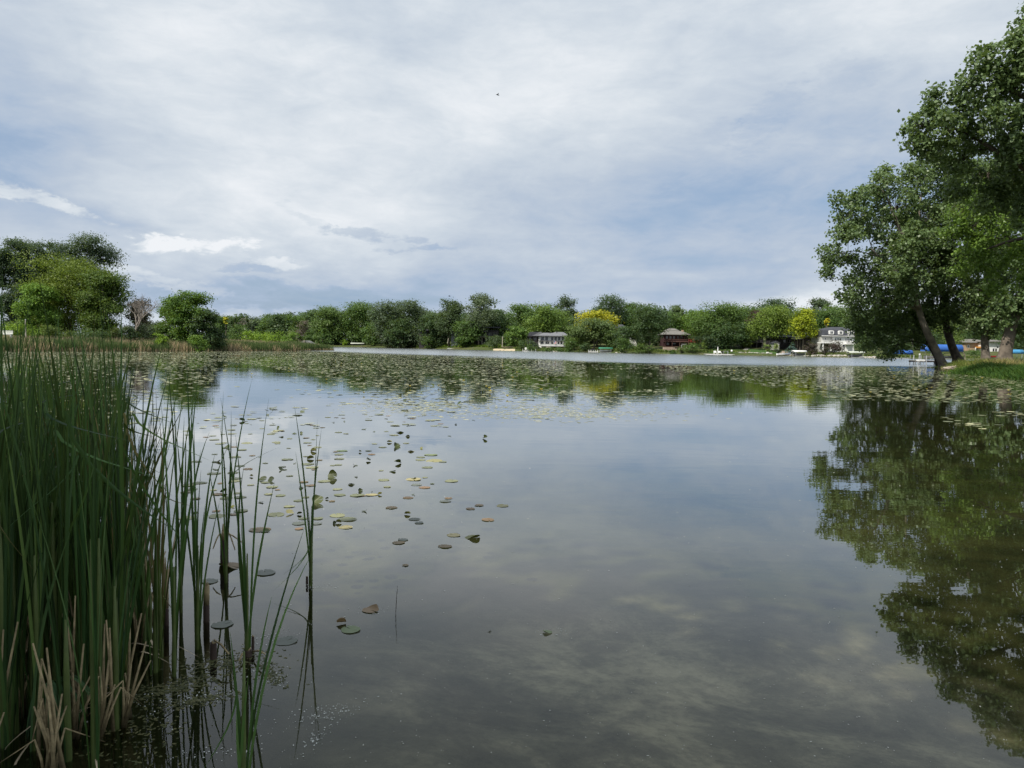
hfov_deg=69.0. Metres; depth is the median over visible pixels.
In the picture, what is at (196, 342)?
shrub
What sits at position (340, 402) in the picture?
lily pads
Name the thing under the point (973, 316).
cottonwood tree
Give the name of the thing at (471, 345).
weeds
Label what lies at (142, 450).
cattail plant
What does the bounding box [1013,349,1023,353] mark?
boat lift
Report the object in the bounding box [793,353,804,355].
fishing boat
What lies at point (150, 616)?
cattail plant
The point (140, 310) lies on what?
bare tree
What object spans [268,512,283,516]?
lily pad
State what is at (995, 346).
pale house
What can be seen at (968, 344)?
tan house
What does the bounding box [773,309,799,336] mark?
tree
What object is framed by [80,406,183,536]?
cattail plant
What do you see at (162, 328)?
round tree
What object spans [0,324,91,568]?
cattail plant
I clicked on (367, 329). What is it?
tree
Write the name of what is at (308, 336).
shrub
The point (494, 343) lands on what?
shrub
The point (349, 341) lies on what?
tree
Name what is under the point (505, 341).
tree
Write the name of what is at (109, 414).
cattail plant
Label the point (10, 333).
slatted bench
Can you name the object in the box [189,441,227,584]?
cattail plant
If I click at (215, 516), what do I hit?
lily pad
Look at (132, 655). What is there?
dead stalk
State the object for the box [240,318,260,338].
tree
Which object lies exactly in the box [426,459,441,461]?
lily pad
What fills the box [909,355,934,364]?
dock
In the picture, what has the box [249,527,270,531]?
lily pad
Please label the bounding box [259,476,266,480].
lily pad
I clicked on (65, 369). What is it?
cattail plant
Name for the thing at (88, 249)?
tall tree
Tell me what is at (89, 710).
cattail plant
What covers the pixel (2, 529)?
cattail plant
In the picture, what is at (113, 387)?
cattail plant
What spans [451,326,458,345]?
grey walled house
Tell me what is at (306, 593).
dead stalk
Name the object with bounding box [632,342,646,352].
shrub
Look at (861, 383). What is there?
upturned lily pads
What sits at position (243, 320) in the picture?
tree
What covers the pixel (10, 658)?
dead stalk
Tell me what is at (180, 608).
cattail plant
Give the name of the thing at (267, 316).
tree
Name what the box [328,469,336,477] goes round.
lily pad
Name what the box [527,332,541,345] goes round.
dark house
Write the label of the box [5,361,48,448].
cattail plant
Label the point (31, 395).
cattail plant
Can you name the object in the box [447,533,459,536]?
lily pad
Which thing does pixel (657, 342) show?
tree
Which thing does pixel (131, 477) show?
cattail plant
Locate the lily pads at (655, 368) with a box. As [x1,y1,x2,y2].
[588,361,734,370]
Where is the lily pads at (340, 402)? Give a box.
[203,402,447,431]
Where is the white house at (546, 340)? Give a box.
[537,331,566,347]
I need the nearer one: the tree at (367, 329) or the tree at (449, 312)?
the tree at (449, 312)
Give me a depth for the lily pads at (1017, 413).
21.68 m
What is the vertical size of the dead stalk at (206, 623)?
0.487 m
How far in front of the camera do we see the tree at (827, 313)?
310.51 m
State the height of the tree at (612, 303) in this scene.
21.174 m
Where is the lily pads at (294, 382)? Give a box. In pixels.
[223,364,351,394]
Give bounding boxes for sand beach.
[493,349,514,350]
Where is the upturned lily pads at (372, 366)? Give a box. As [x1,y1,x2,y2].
[34,351,635,398]
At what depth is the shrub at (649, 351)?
246.50 m
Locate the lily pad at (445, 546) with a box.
[438,544,451,547]
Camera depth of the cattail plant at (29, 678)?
3.46 m
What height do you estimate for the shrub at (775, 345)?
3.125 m
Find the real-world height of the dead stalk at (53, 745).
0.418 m
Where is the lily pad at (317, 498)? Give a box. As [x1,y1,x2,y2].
[312,494,322,504]
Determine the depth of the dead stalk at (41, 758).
3.04 m
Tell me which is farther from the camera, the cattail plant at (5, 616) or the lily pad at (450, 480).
the lily pad at (450, 480)
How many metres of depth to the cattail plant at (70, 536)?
3.70 m
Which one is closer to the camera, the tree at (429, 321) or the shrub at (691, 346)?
the shrub at (691, 346)
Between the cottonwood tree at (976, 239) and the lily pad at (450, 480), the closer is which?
the lily pad at (450, 480)
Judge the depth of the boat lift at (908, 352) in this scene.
213.45 m
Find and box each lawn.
[704,349,739,352]
[747,349,775,353]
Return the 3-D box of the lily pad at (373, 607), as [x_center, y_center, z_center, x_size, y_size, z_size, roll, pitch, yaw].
[-0.954,1.515,5.031,0.121,0.023,0.109,3,4,43]
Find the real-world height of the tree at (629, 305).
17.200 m
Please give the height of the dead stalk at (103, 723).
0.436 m
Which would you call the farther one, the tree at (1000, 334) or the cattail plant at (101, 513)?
the tree at (1000, 334)
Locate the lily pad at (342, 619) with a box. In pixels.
[336,617,345,621]
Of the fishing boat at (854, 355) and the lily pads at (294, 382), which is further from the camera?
the fishing boat at (854, 355)
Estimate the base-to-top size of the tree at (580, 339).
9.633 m
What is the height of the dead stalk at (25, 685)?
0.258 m
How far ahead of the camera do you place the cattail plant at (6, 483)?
3.20 m
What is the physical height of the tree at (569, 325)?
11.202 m
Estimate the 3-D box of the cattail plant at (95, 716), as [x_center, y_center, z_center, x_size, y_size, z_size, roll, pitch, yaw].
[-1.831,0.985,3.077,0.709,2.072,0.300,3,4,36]
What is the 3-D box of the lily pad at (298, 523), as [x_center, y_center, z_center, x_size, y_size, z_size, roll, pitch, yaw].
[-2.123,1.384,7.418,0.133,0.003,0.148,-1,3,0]
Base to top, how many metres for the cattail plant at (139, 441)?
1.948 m
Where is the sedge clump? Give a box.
[24,675,109,756]
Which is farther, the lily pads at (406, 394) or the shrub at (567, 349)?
the shrub at (567, 349)
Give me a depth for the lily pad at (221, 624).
4.73 m
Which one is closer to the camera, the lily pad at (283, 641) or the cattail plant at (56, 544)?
the cattail plant at (56, 544)
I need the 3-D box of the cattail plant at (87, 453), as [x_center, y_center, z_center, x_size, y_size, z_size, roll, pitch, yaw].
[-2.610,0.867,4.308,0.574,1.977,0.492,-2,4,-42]
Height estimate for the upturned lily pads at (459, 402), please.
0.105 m
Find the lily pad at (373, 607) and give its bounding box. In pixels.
[362,604,378,612]
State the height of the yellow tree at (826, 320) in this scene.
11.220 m
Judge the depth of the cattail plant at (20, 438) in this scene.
4.29 m
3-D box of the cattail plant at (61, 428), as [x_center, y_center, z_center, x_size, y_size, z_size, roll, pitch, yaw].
[-2.000,0.691,3.585,0.421,2.522,0.278,-2,4,-43]
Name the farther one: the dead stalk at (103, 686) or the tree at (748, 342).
the tree at (748, 342)
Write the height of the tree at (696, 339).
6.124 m
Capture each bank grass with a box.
[935,361,1023,378]
[948,357,1018,369]
[950,360,1023,379]
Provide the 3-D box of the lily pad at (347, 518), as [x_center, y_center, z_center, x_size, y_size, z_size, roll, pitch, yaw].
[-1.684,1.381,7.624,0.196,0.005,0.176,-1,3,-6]
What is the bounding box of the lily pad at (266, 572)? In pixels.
[257,569,274,574]
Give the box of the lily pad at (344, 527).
[338,525,352,528]
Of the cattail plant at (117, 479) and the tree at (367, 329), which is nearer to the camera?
the cattail plant at (117, 479)
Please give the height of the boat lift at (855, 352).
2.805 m
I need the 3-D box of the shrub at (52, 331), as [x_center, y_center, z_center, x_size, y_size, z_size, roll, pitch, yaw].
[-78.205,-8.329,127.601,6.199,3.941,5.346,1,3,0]
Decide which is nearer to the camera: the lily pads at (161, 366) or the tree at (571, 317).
the lily pads at (161, 366)
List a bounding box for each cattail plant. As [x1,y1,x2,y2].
[0,271,34,745]
[0,296,69,767]
[0,296,159,754]
[0,308,46,761]
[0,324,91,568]
[0,334,40,761]
[0,355,173,767]
[0,356,124,726]
[0,358,35,489]
[0,358,35,500]
[0,359,19,468]
[0,362,43,524]
[0,407,22,759]
[0,413,46,567]
[1,352,26,692]
[2,332,132,750]
[3,317,27,457]
[3,333,28,428]
[3,337,148,491]
[3,375,29,462]
[3,380,134,743]
[4,349,29,440]
[4,418,55,468]
[5,337,34,430]
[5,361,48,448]
[6,357,88,655]
[6,366,112,634]
[7,341,50,422]
[8,321,56,765]
[8,362,75,619]
[9,314,69,600]
[9,321,33,449]
[10,352,62,698]
[11,334,68,458]
[17,342,82,432]
[18,375,137,613]
[19,318,128,503]
[19,321,51,431]
[19,346,38,470]
[22,310,82,692]
[22,334,86,678]
[22,345,92,443]
[23,349,98,440]
[23,380,117,767]
[26,307,107,733]
[26,338,103,615]
[26,367,115,741]
[27,307,126,560]
[28,321,71,440]
[30,336,145,537]
[30,454,71,767]
[35,348,102,505]
[35,426,163,634]
[36,262,135,739]
[38,332,93,410]
[39,386,90,737]
[42,345,94,575]
[43,304,162,750]
[43,358,80,455]
[49,350,120,555]
[54,318,105,501]
[55,353,119,523]
[56,358,82,486]
[64,318,102,420]
[65,414,163,758]
[66,313,152,606]
[69,288,209,677]
[69,365,131,454]
[74,398,145,674]
[77,365,162,604]
[78,359,118,715]
[79,358,182,744]
[79,360,166,693]
[80,367,177,686]
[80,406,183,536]
[81,436,146,693]
[85,349,110,536]
[86,326,132,465]
[98,369,151,686]
[99,310,137,469]
[99,330,114,424]
[100,393,139,521]
[107,383,160,568]
[108,390,146,584]
[110,370,193,717]
[111,442,167,767]
[118,361,180,565]
[121,418,186,696]
[128,449,153,657]
[129,446,157,685]
[131,408,168,539]
[136,369,176,609]
[161,379,200,721]
[167,359,208,649]
[176,358,219,691]
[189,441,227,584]
[204,527,311,767]
[209,385,281,615]
[220,397,274,698]
[273,412,320,619]
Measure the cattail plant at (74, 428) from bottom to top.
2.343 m
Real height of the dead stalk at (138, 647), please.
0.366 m
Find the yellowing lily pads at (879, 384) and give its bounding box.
[675,365,1020,402]
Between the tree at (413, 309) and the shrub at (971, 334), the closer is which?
the shrub at (971, 334)
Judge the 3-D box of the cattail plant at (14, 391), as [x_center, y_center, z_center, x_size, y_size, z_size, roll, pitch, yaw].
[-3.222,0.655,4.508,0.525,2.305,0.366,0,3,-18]
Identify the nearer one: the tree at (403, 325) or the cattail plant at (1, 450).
the cattail plant at (1, 450)
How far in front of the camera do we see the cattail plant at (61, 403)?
4.34 m
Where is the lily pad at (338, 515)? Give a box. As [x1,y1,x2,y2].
[330,513,344,516]
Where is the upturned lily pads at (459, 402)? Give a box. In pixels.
[363,385,460,404]
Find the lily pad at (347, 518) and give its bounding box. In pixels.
[339,517,356,520]
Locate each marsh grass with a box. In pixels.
[2,334,289,342]
[4,336,281,342]
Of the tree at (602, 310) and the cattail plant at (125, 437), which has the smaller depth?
the cattail plant at (125, 437)
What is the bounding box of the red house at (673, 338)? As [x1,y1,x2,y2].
[658,330,708,346]
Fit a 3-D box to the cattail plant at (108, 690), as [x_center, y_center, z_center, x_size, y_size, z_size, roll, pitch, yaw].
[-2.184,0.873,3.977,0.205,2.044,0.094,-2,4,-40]
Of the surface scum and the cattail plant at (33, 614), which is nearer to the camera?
the cattail plant at (33, 614)
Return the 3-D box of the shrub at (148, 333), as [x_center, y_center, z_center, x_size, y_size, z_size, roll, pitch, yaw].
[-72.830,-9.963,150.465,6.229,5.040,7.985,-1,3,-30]
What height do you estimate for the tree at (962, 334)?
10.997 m
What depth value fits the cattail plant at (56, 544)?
3.63 m
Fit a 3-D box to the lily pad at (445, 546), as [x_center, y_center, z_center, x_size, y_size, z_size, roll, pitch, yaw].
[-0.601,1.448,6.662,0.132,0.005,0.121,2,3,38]
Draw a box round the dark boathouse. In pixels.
[765,335,792,348]
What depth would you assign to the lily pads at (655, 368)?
70.18 m
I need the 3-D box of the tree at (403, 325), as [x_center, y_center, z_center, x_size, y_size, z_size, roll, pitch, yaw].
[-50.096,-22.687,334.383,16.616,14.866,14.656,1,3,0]
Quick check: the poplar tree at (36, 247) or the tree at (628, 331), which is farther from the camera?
the tree at (628, 331)
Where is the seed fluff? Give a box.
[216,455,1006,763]
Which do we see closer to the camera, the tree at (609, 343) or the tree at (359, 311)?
the tree at (609, 343)
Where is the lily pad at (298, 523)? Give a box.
[292,521,304,524]
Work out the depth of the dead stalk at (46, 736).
3.04 m
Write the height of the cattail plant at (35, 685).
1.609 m
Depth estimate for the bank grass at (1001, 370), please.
59.40 m
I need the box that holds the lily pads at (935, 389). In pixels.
[670,365,1023,402]
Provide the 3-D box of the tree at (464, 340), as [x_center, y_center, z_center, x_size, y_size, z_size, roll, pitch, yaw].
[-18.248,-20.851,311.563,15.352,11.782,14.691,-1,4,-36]
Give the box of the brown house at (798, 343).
[789,333,810,349]
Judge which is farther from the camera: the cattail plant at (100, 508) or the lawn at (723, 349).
the lawn at (723, 349)
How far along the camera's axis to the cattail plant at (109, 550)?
3.78 m
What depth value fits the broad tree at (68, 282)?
138.85 m
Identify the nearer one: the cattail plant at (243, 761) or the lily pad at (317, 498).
the cattail plant at (243, 761)
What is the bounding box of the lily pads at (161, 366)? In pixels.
[3,361,217,423]
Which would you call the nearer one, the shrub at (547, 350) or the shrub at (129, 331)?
the shrub at (129, 331)
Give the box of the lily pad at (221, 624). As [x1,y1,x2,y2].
[211,620,233,627]
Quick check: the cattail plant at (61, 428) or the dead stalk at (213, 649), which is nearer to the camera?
the cattail plant at (61, 428)
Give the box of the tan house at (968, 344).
[960,339,980,350]
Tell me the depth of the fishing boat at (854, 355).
211.41 m
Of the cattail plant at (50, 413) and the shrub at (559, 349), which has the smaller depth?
the cattail plant at (50, 413)
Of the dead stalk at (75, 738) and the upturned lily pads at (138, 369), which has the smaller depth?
the dead stalk at (75, 738)
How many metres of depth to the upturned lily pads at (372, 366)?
71.37 m
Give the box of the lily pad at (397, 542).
[392,541,404,543]
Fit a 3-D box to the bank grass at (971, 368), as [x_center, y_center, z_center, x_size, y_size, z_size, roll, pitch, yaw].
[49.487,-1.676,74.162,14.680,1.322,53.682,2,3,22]
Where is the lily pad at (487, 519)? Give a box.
[481,518,493,520]
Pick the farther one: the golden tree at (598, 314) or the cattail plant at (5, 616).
the golden tree at (598, 314)
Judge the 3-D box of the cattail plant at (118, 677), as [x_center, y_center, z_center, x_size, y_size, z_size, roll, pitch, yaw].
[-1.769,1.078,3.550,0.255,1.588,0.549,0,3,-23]
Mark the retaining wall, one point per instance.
(669, 348)
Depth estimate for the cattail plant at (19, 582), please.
3.35 m
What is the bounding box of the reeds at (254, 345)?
[2,335,333,350]
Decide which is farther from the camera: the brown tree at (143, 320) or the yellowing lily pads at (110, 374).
the brown tree at (143, 320)
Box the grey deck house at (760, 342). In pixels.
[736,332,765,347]
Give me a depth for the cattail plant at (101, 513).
3.66 m
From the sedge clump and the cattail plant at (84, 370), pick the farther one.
the cattail plant at (84, 370)
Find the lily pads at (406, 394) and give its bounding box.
[349,383,466,411]
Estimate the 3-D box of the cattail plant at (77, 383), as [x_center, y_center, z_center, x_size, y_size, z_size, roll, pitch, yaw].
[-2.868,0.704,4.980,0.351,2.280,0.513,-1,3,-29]
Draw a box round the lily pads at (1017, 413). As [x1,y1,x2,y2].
[944,411,1023,424]
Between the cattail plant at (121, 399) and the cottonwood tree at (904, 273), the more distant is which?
the cottonwood tree at (904, 273)
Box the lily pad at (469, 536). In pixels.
[465,535,479,538]
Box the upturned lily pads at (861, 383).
[674,364,1019,400]
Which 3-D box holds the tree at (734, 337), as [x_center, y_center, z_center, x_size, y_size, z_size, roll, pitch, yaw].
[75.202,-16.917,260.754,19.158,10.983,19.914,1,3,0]
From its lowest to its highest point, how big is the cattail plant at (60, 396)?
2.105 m
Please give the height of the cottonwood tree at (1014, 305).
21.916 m
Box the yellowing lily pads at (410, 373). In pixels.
[12,351,650,396]
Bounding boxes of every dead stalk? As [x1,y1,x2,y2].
[0,706,66,767]
[1,622,18,681]
[7,680,26,693]
[22,630,25,720]
[31,675,50,757]
[32,643,65,767]
[33,706,104,767]
[36,658,60,767]
[47,694,62,767]
[68,596,75,727]
[70,670,109,715]
[71,624,108,738]
[72,644,99,750]
[88,641,150,736]
[99,660,143,750]
[105,620,115,743]
[120,613,141,725]
[124,673,132,723]
[130,597,148,651]
[143,536,165,598]
[161,537,174,618]
[164,557,168,656]
[203,581,209,652]
[210,639,228,694]
[213,524,241,589]
[238,647,264,691]
[251,635,253,683]
[306,576,307,610]
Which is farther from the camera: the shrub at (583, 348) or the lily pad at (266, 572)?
the shrub at (583, 348)
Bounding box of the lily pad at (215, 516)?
[208,514,225,517]
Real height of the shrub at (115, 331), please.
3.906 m
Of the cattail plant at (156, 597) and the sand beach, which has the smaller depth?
the cattail plant at (156, 597)
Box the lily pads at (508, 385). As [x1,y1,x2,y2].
[4,351,661,403]
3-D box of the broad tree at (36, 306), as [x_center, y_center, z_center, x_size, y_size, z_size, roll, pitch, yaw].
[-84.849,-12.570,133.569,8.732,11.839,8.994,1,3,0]
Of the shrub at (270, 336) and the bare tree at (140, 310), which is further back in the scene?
the shrub at (270, 336)
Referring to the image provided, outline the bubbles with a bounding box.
[87,512,565,759]
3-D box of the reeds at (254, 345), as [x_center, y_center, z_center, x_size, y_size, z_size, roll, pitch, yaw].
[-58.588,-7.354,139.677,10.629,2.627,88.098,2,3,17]
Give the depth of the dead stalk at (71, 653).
3.50 m
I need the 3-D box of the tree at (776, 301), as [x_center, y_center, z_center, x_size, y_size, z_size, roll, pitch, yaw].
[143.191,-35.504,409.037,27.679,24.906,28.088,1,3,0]
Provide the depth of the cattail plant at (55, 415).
4.71 m
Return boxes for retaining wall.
[663,346,677,349]
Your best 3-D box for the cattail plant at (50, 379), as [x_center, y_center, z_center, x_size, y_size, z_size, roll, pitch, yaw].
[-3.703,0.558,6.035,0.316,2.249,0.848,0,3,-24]
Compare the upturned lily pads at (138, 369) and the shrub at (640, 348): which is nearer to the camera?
the upturned lily pads at (138, 369)
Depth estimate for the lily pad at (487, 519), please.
7.70 m
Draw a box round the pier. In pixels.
[704,354,734,354]
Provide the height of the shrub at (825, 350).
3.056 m
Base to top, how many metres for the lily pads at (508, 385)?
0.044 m
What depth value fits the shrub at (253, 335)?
201.52 m
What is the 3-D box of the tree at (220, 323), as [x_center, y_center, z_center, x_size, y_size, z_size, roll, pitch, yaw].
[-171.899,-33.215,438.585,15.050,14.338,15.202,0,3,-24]
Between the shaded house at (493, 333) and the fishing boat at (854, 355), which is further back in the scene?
the shaded house at (493, 333)
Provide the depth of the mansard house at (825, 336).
239.56 m
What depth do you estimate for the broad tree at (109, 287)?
135.70 m
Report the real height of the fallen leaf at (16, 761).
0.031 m
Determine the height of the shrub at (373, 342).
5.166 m
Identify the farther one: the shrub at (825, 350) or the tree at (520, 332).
the tree at (520, 332)
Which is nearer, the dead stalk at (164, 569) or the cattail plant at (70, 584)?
the cattail plant at (70, 584)
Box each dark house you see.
[418,328,428,347]
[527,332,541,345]
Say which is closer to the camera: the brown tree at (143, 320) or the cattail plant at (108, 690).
the cattail plant at (108, 690)
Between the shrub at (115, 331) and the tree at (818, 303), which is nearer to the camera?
the shrub at (115, 331)
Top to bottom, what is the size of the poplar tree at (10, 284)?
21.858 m
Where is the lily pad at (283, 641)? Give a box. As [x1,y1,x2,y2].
[276,636,296,644]
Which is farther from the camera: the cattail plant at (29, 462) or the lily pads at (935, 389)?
the lily pads at (935, 389)
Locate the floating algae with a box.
[26,644,307,767]
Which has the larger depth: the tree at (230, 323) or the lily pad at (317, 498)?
the tree at (230, 323)
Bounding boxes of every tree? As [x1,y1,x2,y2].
[0,236,38,329]
[2,236,48,331]
[4,247,129,336]
[9,281,65,337]
[30,239,72,320]
[51,231,128,332]
[67,267,136,339]
[123,296,154,338]
[126,296,158,330]
[130,319,165,336]
[150,300,186,341]
[159,288,217,342]
[186,308,219,343]
[214,316,230,338]
[223,317,228,334]
[226,315,242,339]
[234,313,249,322]
[237,318,249,338]
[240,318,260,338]
[246,315,261,332]
[253,317,279,339]
[258,313,270,322]
[263,312,292,339]
[285,314,311,340]
[296,309,319,341]
[307,311,341,342]
[308,304,352,344]
[312,328,333,344]
[325,327,344,344]
[336,308,364,343]
[337,299,377,344]
[360,322,383,345]
[366,299,409,347]
[383,318,418,347]
[393,298,433,345]
[415,311,444,347]
[427,330,450,345]
[429,298,465,346]
[447,311,472,336]
[449,320,483,346]
[461,292,500,344]
[484,334,501,345]
[485,309,517,342]
[499,333,518,345]
[501,303,539,339]
[503,325,530,345]
[517,301,570,332]
[548,307,578,331]
[551,294,581,316]
[560,318,580,335]
[562,325,586,349]
[568,316,618,348]
[569,307,620,346]
[580,306,612,327]
[581,338,595,344]
[589,293,632,323]
[601,327,621,347]
[613,325,642,348]
[615,311,643,334]
[620,301,644,322]
[628,302,673,347]
[636,333,658,346]
[652,335,659,345]
[660,309,687,331]
[665,304,687,329]
[678,300,755,347]
[681,309,716,336]
[690,333,711,347]
[699,337,721,349]
[701,322,756,348]
[723,308,754,322]
[738,326,757,347]
[744,304,796,347]
[745,310,759,326]
[750,296,799,311]
[757,303,797,334]
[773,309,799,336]
[783,306,820,348]
[785,342,796,352]
[792,307,841,332]
[800,296,832,311]
[811,160,956,367]
[814,307,840,328]
[815,315,844,327]
[820,302,853,325]
[824,318,829,327]
[838,282,939,365]
[842,313,871,343]
[860,313,899,349]
[879,334,912,348]
[892,1,1023,249]
[911,150,983,362]
[931,320,962,339]
[934,147,1022,359]
[935,182,1023,300]
[956,325,980,339]
[977,163,1023,360]
[997,317,1023,339]
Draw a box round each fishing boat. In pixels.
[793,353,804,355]
[848,354,861,356]
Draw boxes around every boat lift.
[791,350,806,352]
[846,351,864,357]
[888,350,912,358]
[920,344,963,358]
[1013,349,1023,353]
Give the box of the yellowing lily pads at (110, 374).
[5,362,212,414]
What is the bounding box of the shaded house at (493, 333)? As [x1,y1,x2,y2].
[474,327,500,344]
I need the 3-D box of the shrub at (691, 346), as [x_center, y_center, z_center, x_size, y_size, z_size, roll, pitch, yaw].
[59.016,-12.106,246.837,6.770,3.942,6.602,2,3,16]
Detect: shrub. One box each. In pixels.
[2,320,40,336]
[38,324,72,338]
[68,328,112,339]
[103,326,125,339]
[119,326,141,341]
[136,322,159,340]
[152,333,168,344]
[185,334,210,350]
[206,326,231,349]
[226,324,250,340]
[240,330,265,340]
[250,331,269,341]
[261,329,285,341]
[277,332,299,341]
[287,330,297,341]
[294,319,310,341]
[302,331,313,340]
[367,338,381,345]
[422,336,432,348]
[485,335,505,348]
[517,339,532,347]
[524,344,535,350]
[528,341,540,350]
[542,347,553,351]
[554,347,564,351]
[563,339,578,351]
[576,342,591,351]
[614,338,634,352]
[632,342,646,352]
[644,345,653,353]
[681,342,699,352]
[772,343,778,351]
[802,341,819,354]
[819,346,827,353]
[823,339,845,353]
[851,343,866,350]
[932,332,946,344]
[954,334,966,344]
[958,330,979,339]
[966,349,980,355]
[993,335,1023,349]
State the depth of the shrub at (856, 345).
230.88 m
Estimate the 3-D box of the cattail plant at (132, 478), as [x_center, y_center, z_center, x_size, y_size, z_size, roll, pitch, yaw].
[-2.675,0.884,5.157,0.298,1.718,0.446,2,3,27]
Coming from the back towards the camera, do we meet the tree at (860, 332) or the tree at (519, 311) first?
the tree at (519, 311)
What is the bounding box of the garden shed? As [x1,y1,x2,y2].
[769,341,780,349]
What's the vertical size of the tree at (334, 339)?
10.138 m
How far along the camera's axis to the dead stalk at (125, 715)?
3.47 m
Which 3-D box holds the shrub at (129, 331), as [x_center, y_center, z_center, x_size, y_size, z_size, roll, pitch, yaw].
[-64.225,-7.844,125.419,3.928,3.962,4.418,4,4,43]
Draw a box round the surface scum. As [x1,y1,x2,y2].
[352,395,716,422]
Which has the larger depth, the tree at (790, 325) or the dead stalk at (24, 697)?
the tree at (790, 325)
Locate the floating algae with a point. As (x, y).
(210, 695)
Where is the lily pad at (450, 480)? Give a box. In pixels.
[445,479,457,481]
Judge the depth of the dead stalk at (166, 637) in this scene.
4.71 m
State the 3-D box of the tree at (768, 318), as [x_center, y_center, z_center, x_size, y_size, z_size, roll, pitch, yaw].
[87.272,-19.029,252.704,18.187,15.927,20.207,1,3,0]
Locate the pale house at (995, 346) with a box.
[975,340,999,351]
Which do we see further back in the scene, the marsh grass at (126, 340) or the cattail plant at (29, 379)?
the marsh grass at (126, 340)
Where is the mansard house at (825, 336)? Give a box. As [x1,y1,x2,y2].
[810,327,855,351]
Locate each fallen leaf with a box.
[5,726,30,749]
[14,744,28,764]
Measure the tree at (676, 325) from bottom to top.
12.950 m
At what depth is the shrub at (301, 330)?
299.08 m
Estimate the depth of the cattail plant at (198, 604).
4.34 m
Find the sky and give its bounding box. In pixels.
[0,0,1023,334]
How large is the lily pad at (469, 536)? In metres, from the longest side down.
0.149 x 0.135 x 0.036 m
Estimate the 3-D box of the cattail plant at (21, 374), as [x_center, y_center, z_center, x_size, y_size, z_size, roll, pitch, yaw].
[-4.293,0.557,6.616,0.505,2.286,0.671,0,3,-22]
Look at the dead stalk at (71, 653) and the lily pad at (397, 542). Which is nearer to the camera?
the dead stalk at (71, 653)
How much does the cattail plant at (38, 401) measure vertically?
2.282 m
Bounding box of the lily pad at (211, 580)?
[202,578,217,582]
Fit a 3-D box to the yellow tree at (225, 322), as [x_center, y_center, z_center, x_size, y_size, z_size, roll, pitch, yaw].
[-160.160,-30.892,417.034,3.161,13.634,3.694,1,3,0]
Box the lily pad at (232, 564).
[219,562,238,568]
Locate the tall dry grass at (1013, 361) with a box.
[959,356,1023,364]
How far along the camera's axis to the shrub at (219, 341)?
138.83 m
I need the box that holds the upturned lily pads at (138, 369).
[10,360,214,397]
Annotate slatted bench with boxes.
[2,331,12,336]
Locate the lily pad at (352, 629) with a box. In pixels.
[341,625,359,632]
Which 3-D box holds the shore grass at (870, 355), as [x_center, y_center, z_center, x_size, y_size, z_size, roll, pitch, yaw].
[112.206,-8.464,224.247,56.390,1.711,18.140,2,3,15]
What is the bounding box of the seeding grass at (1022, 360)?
[964,357,1023,364]
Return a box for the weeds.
[415,343,521,347]
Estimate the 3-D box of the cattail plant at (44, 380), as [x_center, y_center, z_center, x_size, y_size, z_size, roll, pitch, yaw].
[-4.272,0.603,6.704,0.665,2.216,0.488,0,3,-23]
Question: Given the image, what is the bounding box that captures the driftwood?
[943,365,956,368]
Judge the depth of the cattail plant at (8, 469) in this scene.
3.80 m
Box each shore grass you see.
[502,346,749,352]
[787,352,980,357]
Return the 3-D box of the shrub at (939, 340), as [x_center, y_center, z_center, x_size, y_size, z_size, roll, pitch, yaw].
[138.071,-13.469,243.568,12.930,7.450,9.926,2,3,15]
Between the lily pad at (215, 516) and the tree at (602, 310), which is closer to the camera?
the lily pad at (215, 516)
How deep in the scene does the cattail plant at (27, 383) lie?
6.51 m

